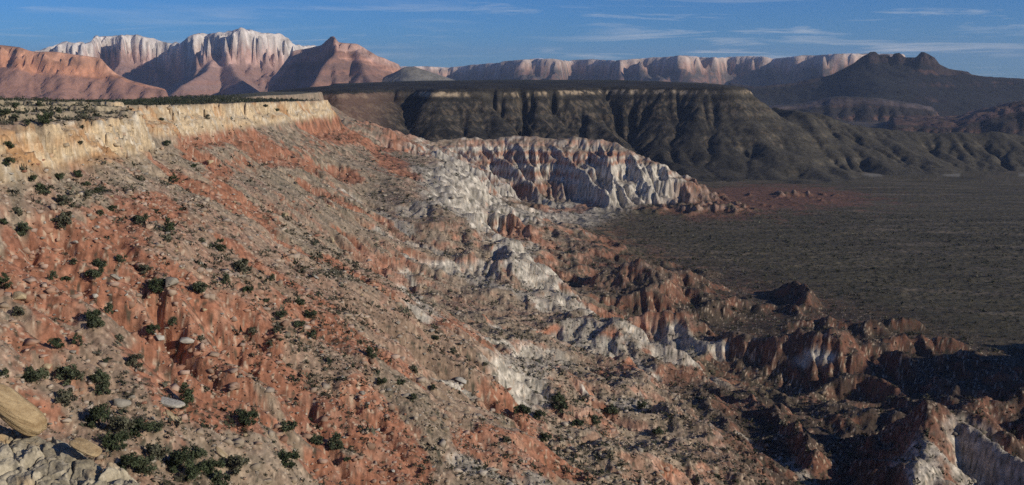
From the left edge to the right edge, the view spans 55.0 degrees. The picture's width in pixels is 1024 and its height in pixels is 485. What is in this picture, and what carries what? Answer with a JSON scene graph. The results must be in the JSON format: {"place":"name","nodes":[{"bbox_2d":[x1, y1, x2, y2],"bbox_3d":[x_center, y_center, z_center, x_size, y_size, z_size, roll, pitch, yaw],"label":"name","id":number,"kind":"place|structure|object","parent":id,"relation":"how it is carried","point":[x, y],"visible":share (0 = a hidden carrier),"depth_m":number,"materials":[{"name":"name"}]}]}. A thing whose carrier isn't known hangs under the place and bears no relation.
{"place":"outdoors","nodes":[
{"label":"outdoors","id":0,"kind":"place"},
{"bbox_2d":[0,45,167,99],"bbox_3d":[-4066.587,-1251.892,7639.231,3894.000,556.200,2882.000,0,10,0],"label":"red mesa","id":1,"kind":"structure","parent":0,"point":[30,74],"depth_m":7332.23,"materials":[{"name":"stone"}]},
{"bbox_2d":[36,27,314,96],"bbox_3d":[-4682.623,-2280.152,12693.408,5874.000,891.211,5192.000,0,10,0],"label":"white peaks","id":2,"kind":"object","parent":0,"point":[240,60],"visible":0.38,"depth_m":11932.07,"materials":[{"name":"stone"}]},
{"bbox_2d":[267,36,400,91],"bbox_3d":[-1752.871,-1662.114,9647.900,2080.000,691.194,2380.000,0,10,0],"label":"butte","id":3,"kind":"object","parent":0,"point":[332,60],"visible":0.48,"depth_m":9316.59,"materials":[{"name":"stone"}]},
{"bbox_2d":[382,67,452,81],"bbox_3d":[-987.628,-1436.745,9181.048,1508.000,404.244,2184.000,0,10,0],"label":"grey hill","id":4,"kind":"structure","parent":0,"point":[410,74],"depth_m":9018.47,"materials":[{"name":"stone"}]},
{"bbox_2d":[0,92,1023,484],"bbox_3d":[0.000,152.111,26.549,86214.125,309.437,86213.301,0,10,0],"label":"ground","id":5,"kind":"structure","parent":0,"point":[546,176],"depth_m":855.15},
{"bbox_2d":[0,367,8,378],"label":"juniper","id":6,"kind":"object","parent":5,"relation":"on","point":[5,371],"visible":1,"depth_m":268.09,"materials":[{"name":"green plant"}]},
{"bbox_2d":[0,108,10,115],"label":"juniper","id":7,"kind":"object","parent":5,"relation":"on","point":[5,111],"visible":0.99,"depth_m":432.74,"materials":[{"name":"green plant"}]},
{"bbox_2d":[0,271,12,288],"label":"juniper","id":8,"kind":"object","parent":5,"relation":"on","point":[5,279],"visible":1,"depth_m":312.85,"materials":[{"name":"green plant"}]},
{"bbox_2d":[2,157,15,166],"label":"juniper","id":9,"kind":"object","parent":5,"relation":"on","point":[9,159],"visible":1,"depth_m":362.62,"materials":[{"name":"green plant"}]},
{"bbox_2d":[4,141,14,149],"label":"juniper","id":10,"kind":"object","parent":5,"relation":"on","point":[9,144],"visible":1,"depth_m":381.21,"materials":[{"name":"green plant"}]},
{"bbox_2d":[12,206,22,216],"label":"juniper","id":11,"kind":"object","parent":5,"relation":"on","point":[18,210],"visible":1,"depth_m":351.05,"materials":[{"name":"green plant"}]},
{"bbox_2d":[11,305,25,315],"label":"juniper","id":12,"kind":"object","parent":5,"relation":"on","point":[16,308],"visible":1,"depth_m":299.23,"materials":[{"name":"green plant"}]},
{"bbox_2d":[12,291,26,299],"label":"boulder","id":13,"kind":"object","parent":5,"relation":"on","point":[18,295],"visible":1,"depth_m":303.14,"materials":[{"name":"beige stone"}]},
{"bbox_2d":[15,221,31,235],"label":"juniper","id":14,"kind":"object","parent":5,"relation":"on","point":[22,226],"visible":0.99,"depth_m":345.73,"materials":[{"name":"green plant"}]},
{"bbox_2d":[21,365,49,382],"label":"juniper","id":15,"kind":"object","parent":5,"relation":"on","point":[32,374],"visible":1,"depth_m":274.45,"materials":[{"name":"green plant"}]},
{"bbox_2d":[35,113,49,124],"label":"juniper","id":16,"kind":"object","parent":5,"relation":"on","point":[44,118],"visible":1,"depth_m":428.07,"materials":[{"name":"green plant"}]},
{"bbox_2d":[35,182,54,195],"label":"juniper","id":17,"kind":"object","parent":5,"relation":"on","point":[39,187],"visible":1,"depth_m":372.50,"materials":[{"name":"green plant"}]},
{"bbox_2d":[42,363,52,369],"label":"boulder","id":18,"kind":"object","parent":5,"relation":"on","point":[47,366],"visible":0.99,"depth_m":284.19,"materials":[{"name":"beige stone"}]},
{"bbox_2d":[47,270,57,279],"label":"juniper","id":19,"kind":"object","parent":5,"relation":"on","point":[52,274],"visible":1,"depth_m":327.12,"materials":[{"name":"green plant"}]},
{"bbox_2d":[46,337,64,348],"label":"juniper","id":20,"kind":"object","parent":5,"relation":"on","point":[56,342],"visible":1,"depth_m":290.55,"materials":[{"name":"green plant"}]},
{"bbox_2d":[55,172,64,181],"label":"juniper","id":21,"kind":"object","parent":5,"relation":"on","point":[59,176],"visible":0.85,"depth_m":396.46,"materials":[{"name":"green plant"}]},
{"bbox_2d":[50,211,72,229],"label":"juniper","id":22,"kind":"object","parent":5,"relation":"on","point":[65,218],"visible":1,"depth_m":360.19,"materials":[{"name":"green plant"}]},
{"bbox_2d":[56,194,73,205],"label":"juniper","id":23,"kind":"object","parent":5,"relation":"on","point":[62,199],"visible":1,"depth_m":374.79,"materials":[{"name":"green plant"}]},
{"bbox_2d":[55,387,77,406],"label":"juniper","id":24,"kind":"object","parent":5,"relation":"on","point":[65,395],"visible":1,"depth_m":273.44,"materials":[{"name":"green plant"}]},
{"bbox_2d":[54,363,84,385],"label":"juniper","id":25,"kind":"object","parent":5,"relation":"on","point":[68,370],"visible":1,"depth_m":284.00,"materials":[{"name":"green plant"}]},
{"bbox_2d":[0,425,139,484],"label":"rock outcrop","id":26,"kind":"object","parent":5,"relation":"on","point":[30,460],"visible":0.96,"depth_m":42.55,"materials":[{"name":"stone"}]},
{"bbox_2d":[0,383,46,436],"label":"sandstone slab","id":27,"kind":"structure","parent":26,"relation":"on","point":[20,413],"depth_m":44.08,"materials":[{"name":"beige stone"}]},
{"bbox_2d":[69,437,101,456],"bbox_3d":[-18.751,9.016,43.329,1.549,0.154,0.849,23,21,12],"label":"thin slab","id":28,"kind":"object","parent":26,"relation":"on","point":[85,447],"depth_m":43.22,"materials":[{"name":"beige stone"}]},
{"bbox_2d":[71,332,83,345],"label":"juniper","id":29,"kind":"object","parent":5,"relation":"on","point":[74,338],"visible":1,"depth_m":300.00,"materials":[{"name":"green plant"}]},
{"bbox_2d":[72,170,82,177],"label":"juniper","id":30,"kind":"object","parent":5,"relation":"on","point":[77,173],"visible":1,"depth_m":430.78,"materials":[{"name":"green plant"}]},
{"bbox_2d":[83,190,91,196],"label":"juniper","id":31,"kind":"object","parent":5,"relation":"on","point":[87,193],"visible":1,"depth_m":394.09,"materials":[{"name":"green plant"}]},
{"bbox_2d":[84,308,101,320],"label":"juniper","id":32,"kind":"object","parent":5,"relation":"on","point":[90,316],"visible":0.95,"depth_m":312.25,"materials":[{"name":"green plant"}]},
{"bbox_2d":[83,266,104,277],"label":"juniper","id":33,"kind":"object","parent":5,"relation":"on","point":[95,273],"visible":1,"depth_m":342.18,"materials":[{"name":"green plant"}]},
{"bbox_2d":[81,403,109,427],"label":"juniper","id":34,"kind":"object","parent":5,"relation":"on","point":[97,414],"visible":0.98,"depth_m":271.01,"materials":[{"name":"green plant"}]},
{"bbox_2d":[86,316,105,327],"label":"juniper","id":35,"kind":"object","parent":5,"relation":"on","point":[97,322],"visible":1,"depth_m":310.10,"materials":[{"name":"green plant"}]},
{"bbox_2d":[87,368,110,382],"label":"juniper","id":36,"kind":"object","parent":5,"relation":"on","point":[98,375],"visible":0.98,"depth_m":289.49,"materials":[{"name":"green plant"}]},
{"bbox_2d":[91,258,107,267],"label":"juniper","id":37,"kind":"object","parent":5,"relation":"on","point":[98,263],"visible":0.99,"depth_m":356.24,"materials":[{"name":"green plant"}]},
{"bbox_2d":[95,378,111,395],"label":"juniper","id":38,"kind":"object","parent":5,"relation":"on","point":[104,385],"visible":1,"depth_m":287.53,"materials":[{"name":"green plant"}]},
{"bbox_2d":[103,302,113,313],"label":"juniper","id":39,"kind":"object","parent":5,"relation":"on","point":[109,307],"visible":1,"depth_m":329.26,"materials":[{"name":"green plant"}]},
{"bbox_2d":[100,429,129,450],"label":"juniper","id":40,"kind":"object","parent":5,"relation":"on","point":[110,442],"visible":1,"depth_m":266.27,"materials":[{"name":"green plant"}]},
{"bbox_2d":[115,333,124,341],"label":"juniper","id":41,"kind":"object","parent":5,"relation":"on","point":[119,337],"visible":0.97,"depth_m":316.01,"materials":[{"name":"green plant"}]},
{"bbox_2d":[105,415,136,439],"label":"juniper","id":42,"kind":"object","parent":5,"relation":"on","point":[118,423],"visible":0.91,"depth_m":270.48,"materials":[{"name":"green plant"}]},
{"bbox_2d":[115,254,127,262],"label":"juniper","id":43,"kind":"object","parent":5,"relation":"on","point":[118,257],"visible":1,"depth_m":359.45,"materials":[{"name":"green plant"}]},
{"bbox_2d":[114,398,130,407],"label":"boulder","id":44,"kind":"object","parent":5,"relation":"on","point":[121,403],"visible":1,"depth_m":286.61,"materials":[{"name":"grey stone"}]},
{"bbox_2d":[117,452,139,469],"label":"juniper","id":45,"kind":"object","parent":5,"relation":"on","point":[128,459],"visible":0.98,"depth_m":263.33,"materials":[{"name":"green plant"}]},
{"bbox_2d":[125,353,143,367],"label":"juniper","id":46,"kind":"object","parent":5,"relation":"on","point":[132,359],"visible":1,"depth_m":305.04,"materials":[{"name":"green plant"}]},
{"bbox_2d":[131,212,148,223],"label":"juniper","id":47,"kind":"object","parent":5,"relation":"on","point":[139,217],"visible":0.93,"depth_m":391.12,"materials":[{"name":"green plant"}]},
{"bbox_2d":[129,418,153,436],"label":"juniper","id":48,"kind":"object","parent":5,"relation":"on","point":[140,423],"visible":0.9,"depth_m":278.21,"materials":[{"name":"green plant"}]},
{"bbox_2d":[132,454,156,476],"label":"juniper","id":49,"kind":"object","parent":5,"relation":"on","point":[143,464],"visible":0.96,"depth_m":265.07,"materials":[{"name":"green plant"}]},
{"bbox_2d":[138,264,153,274],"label":"juniper","id":50,"kind":"object","parent":5,"relation":"on","point":[144,268],"visible":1,"depth_m":363.43,"materials":[{"name":"green plant"}]},
{"bbox_2d":[1,94,293,104],"bbox_3d":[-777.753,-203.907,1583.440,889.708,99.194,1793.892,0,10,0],"label":"juniper woodland","id":51,"kind":"object","parent":5,"relation":"on","point":[137,101],"visible":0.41,"depth_m":1371.00,"materials":[{"name":"green plant"}]},
{"bbox_2d":[145,324,159,333],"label":"juniper","id":52,"kind":"object","parent":5,"relation":"on","point":[150,328],"visible":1,"depth_m":339.45,"materials":[{"name":"green plant"}]},
{"bbox_2d":[149,420,163,431],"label":"juniper","id":53,"kind":"object","parent":5,"relation":"on","point":[158,427],"visible":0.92,"depth_m":281.24,"materials":[{"name":"green plant"}]},
{"bbox_2d":[148,277,166,293],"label":"juniper","id":54,"kind":"object","parent":5,"relation":"on","point":[153,286],"visible":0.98,"depth_m":356.49,"materials":[{"name":"green plant"}]},
{"bbox_2d":[145,442,171,463],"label":"juniper","id":55,"kind":"object","parent":5,"relation":"on","point":[155,449],"visible":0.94,"depth_m":273.33,"materials":[{"name":"green plant"}]},
{"bbox_2d":[162,234,173,242],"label":"juniper","id":56,"kind":"object","parent":5,"relation":"on","point":[167,237],"visible":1,"depth_m":385.81,"materials":[{"name":"green plant"}]},
{"bbox_2d":[164,217,175,232],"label":"juniper","id":57,"kind":"object","parent":5,"relation":"on","point":[169,226],"visible":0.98,"depth_m":395.43,"materials":[{"name":"green plant"}]},
{"bbox_2d":[165,277,178,287],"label":"boulder","id":58,"kind":"object","parent":5,"relation":"on","point":[172,281],"visible":1,"depth_m":356.77,"materials":[{"name":"grey stone"}]},
{"bbox_2d":[168,316,176,325],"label":"juniper","id":59,"kind":"object","parent":5,"relation":"on","point":[173,318],"visible":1,"depth_m":353.46,"materials":[{"name":"green plant"}]},
{"bbox_2d":[161,396,185,407],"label":"boulder","id":60,"kind":"object","parent":5,"relation":"on","point":[170,402],"visible":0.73,"depth_m":295.39,"materials":[{"name":"stone"}]},
{"bbox_2d":[165,409,181,422],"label":"boulder","id":61,"kind":"object","parent":5,"relation":"on","point":[172,415],"visible":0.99,"depth_m":292.02,"materials":[{"name":"beige stone"}]},
{"bbox_2d":[169,173,177,183],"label":"juniper","id":62,"kind":"object","parent":5,"relation":"on","point":[174,177],"visible":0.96,"depth_m":535.44,"materials":[{"name":"green plant"}]},
{"bbox_2d":[166,447,194,472],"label":"juniper","id":63,"kind":"object","parent":5,"relation":"on","point":[181,457],"visible":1,"depth_m":276.07,"materials":[{"name":"green plant"}]},
{"bbox_2d":[178,382,194,408],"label":"juniper","id":64,"kind":"object","parent":5,"relation":"on","point":[187,395],"visible":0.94,"depth_m":304.19,"materials":[{"name":"green plant"}]},
{"bbox_2d":[179,337,194,343],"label":"boulder","id":65,"kind":"object","parent":5,"relation":"on","point":[187,340],"visible":1,"depth_m":348.37,"materials":[{"name":"stone"}]},
{"bbox_2d":[184,462,208,481],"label":"juniper","id":66,"kind":"object","parent":5,"relation":"on","point":[192,472],"visible":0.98,"depth_m":276.02,"materials":[{"name":"green plant"}]},
{"bbox_2d":[189,445,207,459],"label":"juniper","id":67,"kind":"object","parent":5,"relation":"on","point":[200,452],"visible":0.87,"depth_m":284.16,"materials":[{"name":"green plant"}]},
{"bbox_2d":[191,281,208,293],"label":"juniper","id":68,"kind":"object","parent":5,"relation":"on","point":[196,287],"visible":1,"depth_m":367.07,"materials":[{"name":"green plant"}]},
{"bbox_2d":[202,456,225,476],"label":"juniper","id":69,"kind":"object","parent":5,"relation":"on","point":[212,463],"visible":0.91,"depth_m":282.08,"materials":[{"name":"green plant"}]},
{"bbox_2d":[209,469,230,484],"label":"juniper","id":70,"kind":"object","parent":5,"relation":"on","point":[216,477],"visible":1,"depth_m":279.14,"materials":[{"name":"green plant"}]},
{"bbox_2d":[216,244,226,250],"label":"juniper","id":71,"kind":"object","parent":5,"relation":"on","point":[219,247],"visible":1,"depth_m":428.94,"materials":[{"name":"green plant"}]},
{"bbox_2d":[215,446,228,458],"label":"boulder","id":72,"kind":"object","parent":5,"relation":"on","point":[221,452],"visible":0.98,"depth_m":291.52,"materials":[{"name":"beige stone"}]},
{"bbox_2d":[220,272,230,283],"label":"juniper","id":73,"kind":"object","parent":5,"relation":"on","point":[226,277],"visible":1,"depth_m":385.25,"materials":[{"name":"green plant"}]},
{"bbox_2d":[225,454,250,474],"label":"juniper","id":74,"kind":"object","parent":5,"relation":"on","point":[236,461],"visible":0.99,"depth_m":289.20,"materials":[{"name":"green plant"}]},
{"bbox_2d":[233,257,251,272],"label":"juniper","id":75,"kind":"object","parent":5,"relation":"on","point":[241,264],"visible":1,"depth_m":404.12,"materials":[{"name":"green plant"}]},
{"bbox_2d":[237,408,258,426],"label":"juniper","id":76,"kind":"object","parent":5,"relation":"on","point":[244,418],"visible":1,"depth_m":311.06,"materials":[{"name":"green plant"}]},
{"bbox_2d":[242,286,253,293],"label":"juniper","id":77,"kind":"object","parent":5,"relation":"on","point":[248,288],"visible":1,"depth_m":390.75,"materials":[{"name":"green plant"}]},
{"bbox_2d":[248,327,257,335],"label":"juniper","id":78,"kind":"object","parent":5,"relation":"on","point":[252,330],"visible":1,"depth_m":377.22,"materials":[{"name":"green plant"}]},
{"bbox_2d":[274,309,288,317],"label":"juniper","id":79,"kind":"object","parent":5,"relation":"on","point":[279,314],"visible":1,"depth_m":389.99,"materials":[{"name":"green plant"}]},
{"bbox_2d":[277,448,299,467],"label":"juniper","id":80,"kind":"object","parent":5,"relation":"on","point":[284,456],"visible":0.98,"depth_m":307.64,"materials":[{"name":"green plant"}]},
{"bbox_2d":[280,420,297,432],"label":"juniper","id":81,"kind":"object","parent":5,"relation":"on","point":[290,426],"visible":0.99,"depth_m":330.78,"materials":[{"name":"green plant"}]},
{"bbox_2d":[294,320,305,326],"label":"juniper","id":82,"kind":"object","parent":5,"relation":"on","point":[302,322],"visible":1,"depth_m":390.65,"materials":[{"name":"green plant"}]},
{"bbox_2d":[295,297,305,304],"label":"juniper","id":83,"kind":"object","parent":5,"relation":"on","point":[298,300],"visible":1,"depth_m":416.80,"materials":[{"name":"green plant"}]},
{"bbox_2d":[304,309,317,317],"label":"juniper","id":84,"kind":"object","parent":5,"relation":"on","point":[313,312],"visible":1,"depth_m":412.18,"materials":[{"name":"green plant"}]},
{"bbox_2d":[306,328,316,338],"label":"juniper","id":85,"kind":"object","parent":5,"relation":"on","point":[312,332],"visible":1,"depth_m":390.32,"materials":[{"name":"green plant"}]},
{"bbox_2d":[309,433,323,444],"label":"juniper","id":86,"kind":"object","parent":5,"relation":"on","point":[315,439],"visible":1,"depth_m":344.55,"materials":[{"name":"green plant"}]},
{"bbox_2d":[327,431,342,444],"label":"juniper","id":87,"kind":"object","parent":5,"relation":"on","point":[336,436],"visible":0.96,"depth_m":346.18,"materials":[{"name":"green plant"}]},
{"bbox_2d":[329,441,343,449],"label":"juniper","id":88,"kind":"object","parent":5,"relation":"on","point":[339,445],"visible":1,"depth_m":343.83,"materials":[{"name":"green plant"}]},
{"bbox_2d":[366,345,378,358],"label":"juniper","id":89,"kind":"object","parent":5,"relation":"on","point":[370,352],"visible":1,"depth_m":396.76,"materials":[{"name":"green plant"}]},
{"bbox_2d":[377,377,386,384],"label":"juniper","id":90,"kind":"object","parent":5,"relation":"on","point":[380,380],"visible":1,"depth_m":387.93,"materials":[{"name":"green plant"}]},
{"bbox_2d":[455,377,466,383],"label":"boulder","id":91,"kind":"object","parent":5,"relation":"on","point":[462,380],"visible":1,"depth_m":474.54,"materials":[{"name":"stone"}]},
{"bbox_2d":[0,99,1020,484],"bbox_3d":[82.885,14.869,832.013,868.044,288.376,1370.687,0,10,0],"label":"loose stones","id":92,"kind":"object","parent":5,"relation":"on","point":[236,443],"visible":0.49,"depth_m":399.90,"materials":[{"name":"stone"}]},
{"bbox_2d":[0,95,1023,484],"bbox_3d":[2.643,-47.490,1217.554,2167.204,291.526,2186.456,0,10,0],"label":"desert brush","id":93,"kind":"object","parent":5,"relation":"on","point":[318,293],"visible":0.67,"depth_m":582.26,"materials":[{"name":"green plant"}]},
{"bbox_2d":[513,404,531,415],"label":"juniper","id":94,"kind":"object","parent":5,"relation":"on","point":[523,409],"visible":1,"depth_m":471.95,"materials":[{"name":"green plant"}]},
{"bbox_2d":[533,409,545,418],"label":"juniper","id":95,"kind":"object","parent":5,"relation":"on","point":[539,412],"visible":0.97,"depth_m":507.19,"materials":[{"name":"green plant"}]},
{"bbox_2d":[540,432,551,441],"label":"juniper","id":96,"kind":"object","parent":5,"relation":"on","point":[544,436],"visible":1,"depth_m":469.74,"materials":[{"name":"green plant"}]},
{"bbox_2d":[551,391,565,402],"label":"juniper","id":97,"kind":"object","parent":5,"relation":"on","point":[558,396],"visible":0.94,"depth_m":554.48,"materials":[{"name":"green plant"}]},
{"bbox_2d":[553,399,568,412],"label":"juniper","id":98,"kind":"object","parent":5,"relation":"on","point":[563,404],"visible":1,"depth_m":531.94,"materials":[{"name":"green plant"}]},
{"bbox_2d":[572,419,583,426],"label":"juniper","id":99,"kind":"object","parent":5,"relation":"on","point":[578,422],"visible":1,"depth_m":513.05,"materials":[{"name":"green plant"}]},
{"bbox_2d":[591,414,602,424],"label":"juniper","id":100,"kind":"object","parent":5,"relation":"on","point":[594,417],"visible":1,"depth_m":542.92,"materials":[{"name":"green plant"}]},
{"bbox_2d":[603,403,618,414],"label":"juniper","id":101,"kind":"object","parent":5,"relation":"on","point":[612,408],"visible":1,"depth_m":574.88,"materials":[{"name":"green plant"}]},
{"bbox_2d":[637,400,646,408],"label":"juniper","id":102,"kind":"object","parent":5,"relation":"on","point":[641,405],"visible":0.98,"depth_m":621.97,"materials":[{"name":"green plant"}]},
{"bbox_2d":[651,426,663,433],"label":"juniper","id":103,"kind":"object","parent":5,"relation":"on","point":[657,430],"visible":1,"depth_m":562.44,"materials":[{"name":"green plant"}]},
{"bbox_2d":[0,0,1023,78],"label":"sky","id":104,"kind":"structure","parent":0,"point":[976,37],"materials":[{"name":"blue"}]},
{"bbox_2d":[318,80,722,86],"bbox_3d":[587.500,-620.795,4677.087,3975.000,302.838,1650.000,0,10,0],"label":"plateau","id":105,"kind":"structure","parent":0,"point":[507,81],"depth_m":4149.53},
{"bbox_2d":[273,81,1023,183],"bbox_3d":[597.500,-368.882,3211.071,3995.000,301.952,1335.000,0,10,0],"label":"mesa","id":106,"kind":"structure","parent":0,"point":[703,132],"depth_m":3238.80,"materials":[{"name":"stone"}]},
{"bbox_2d":[400,53,904,85],"bbox_3d":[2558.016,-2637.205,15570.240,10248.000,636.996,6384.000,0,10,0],"label":"cliffs","id":107,"kind":"structure","parent":0,"point":[753,70],"depth_m":15044.30,"materials":[{"name":"stone"}]},
{"bbox_2d":[769,96,938,121],"bbox_3d":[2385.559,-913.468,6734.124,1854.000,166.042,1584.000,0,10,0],"label":"hills","id":108,"kind":"structure","parent":0,"point":[854,109],"depth_m":6649.49,"materials":[{"name":"stone"}]},
{"bbox_2d":[728,52,1023,115],"bbox_3d":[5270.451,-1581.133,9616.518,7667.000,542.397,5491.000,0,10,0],"label":"dark ridge","id":109,"kind":"structure","parent":0,"point":[923,78],"depth_m":8769.39,"materials":[{"name":"stone"}]},
{"bbox_2d":[885,100,1023,135],"bbox_3d":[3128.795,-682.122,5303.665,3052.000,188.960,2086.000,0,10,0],"label":"rocky knolls","id":110,"kind":"structure","parent":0,"point":[1008,118],"depth_m":5094.28,"materials":[{"name":"stone"}]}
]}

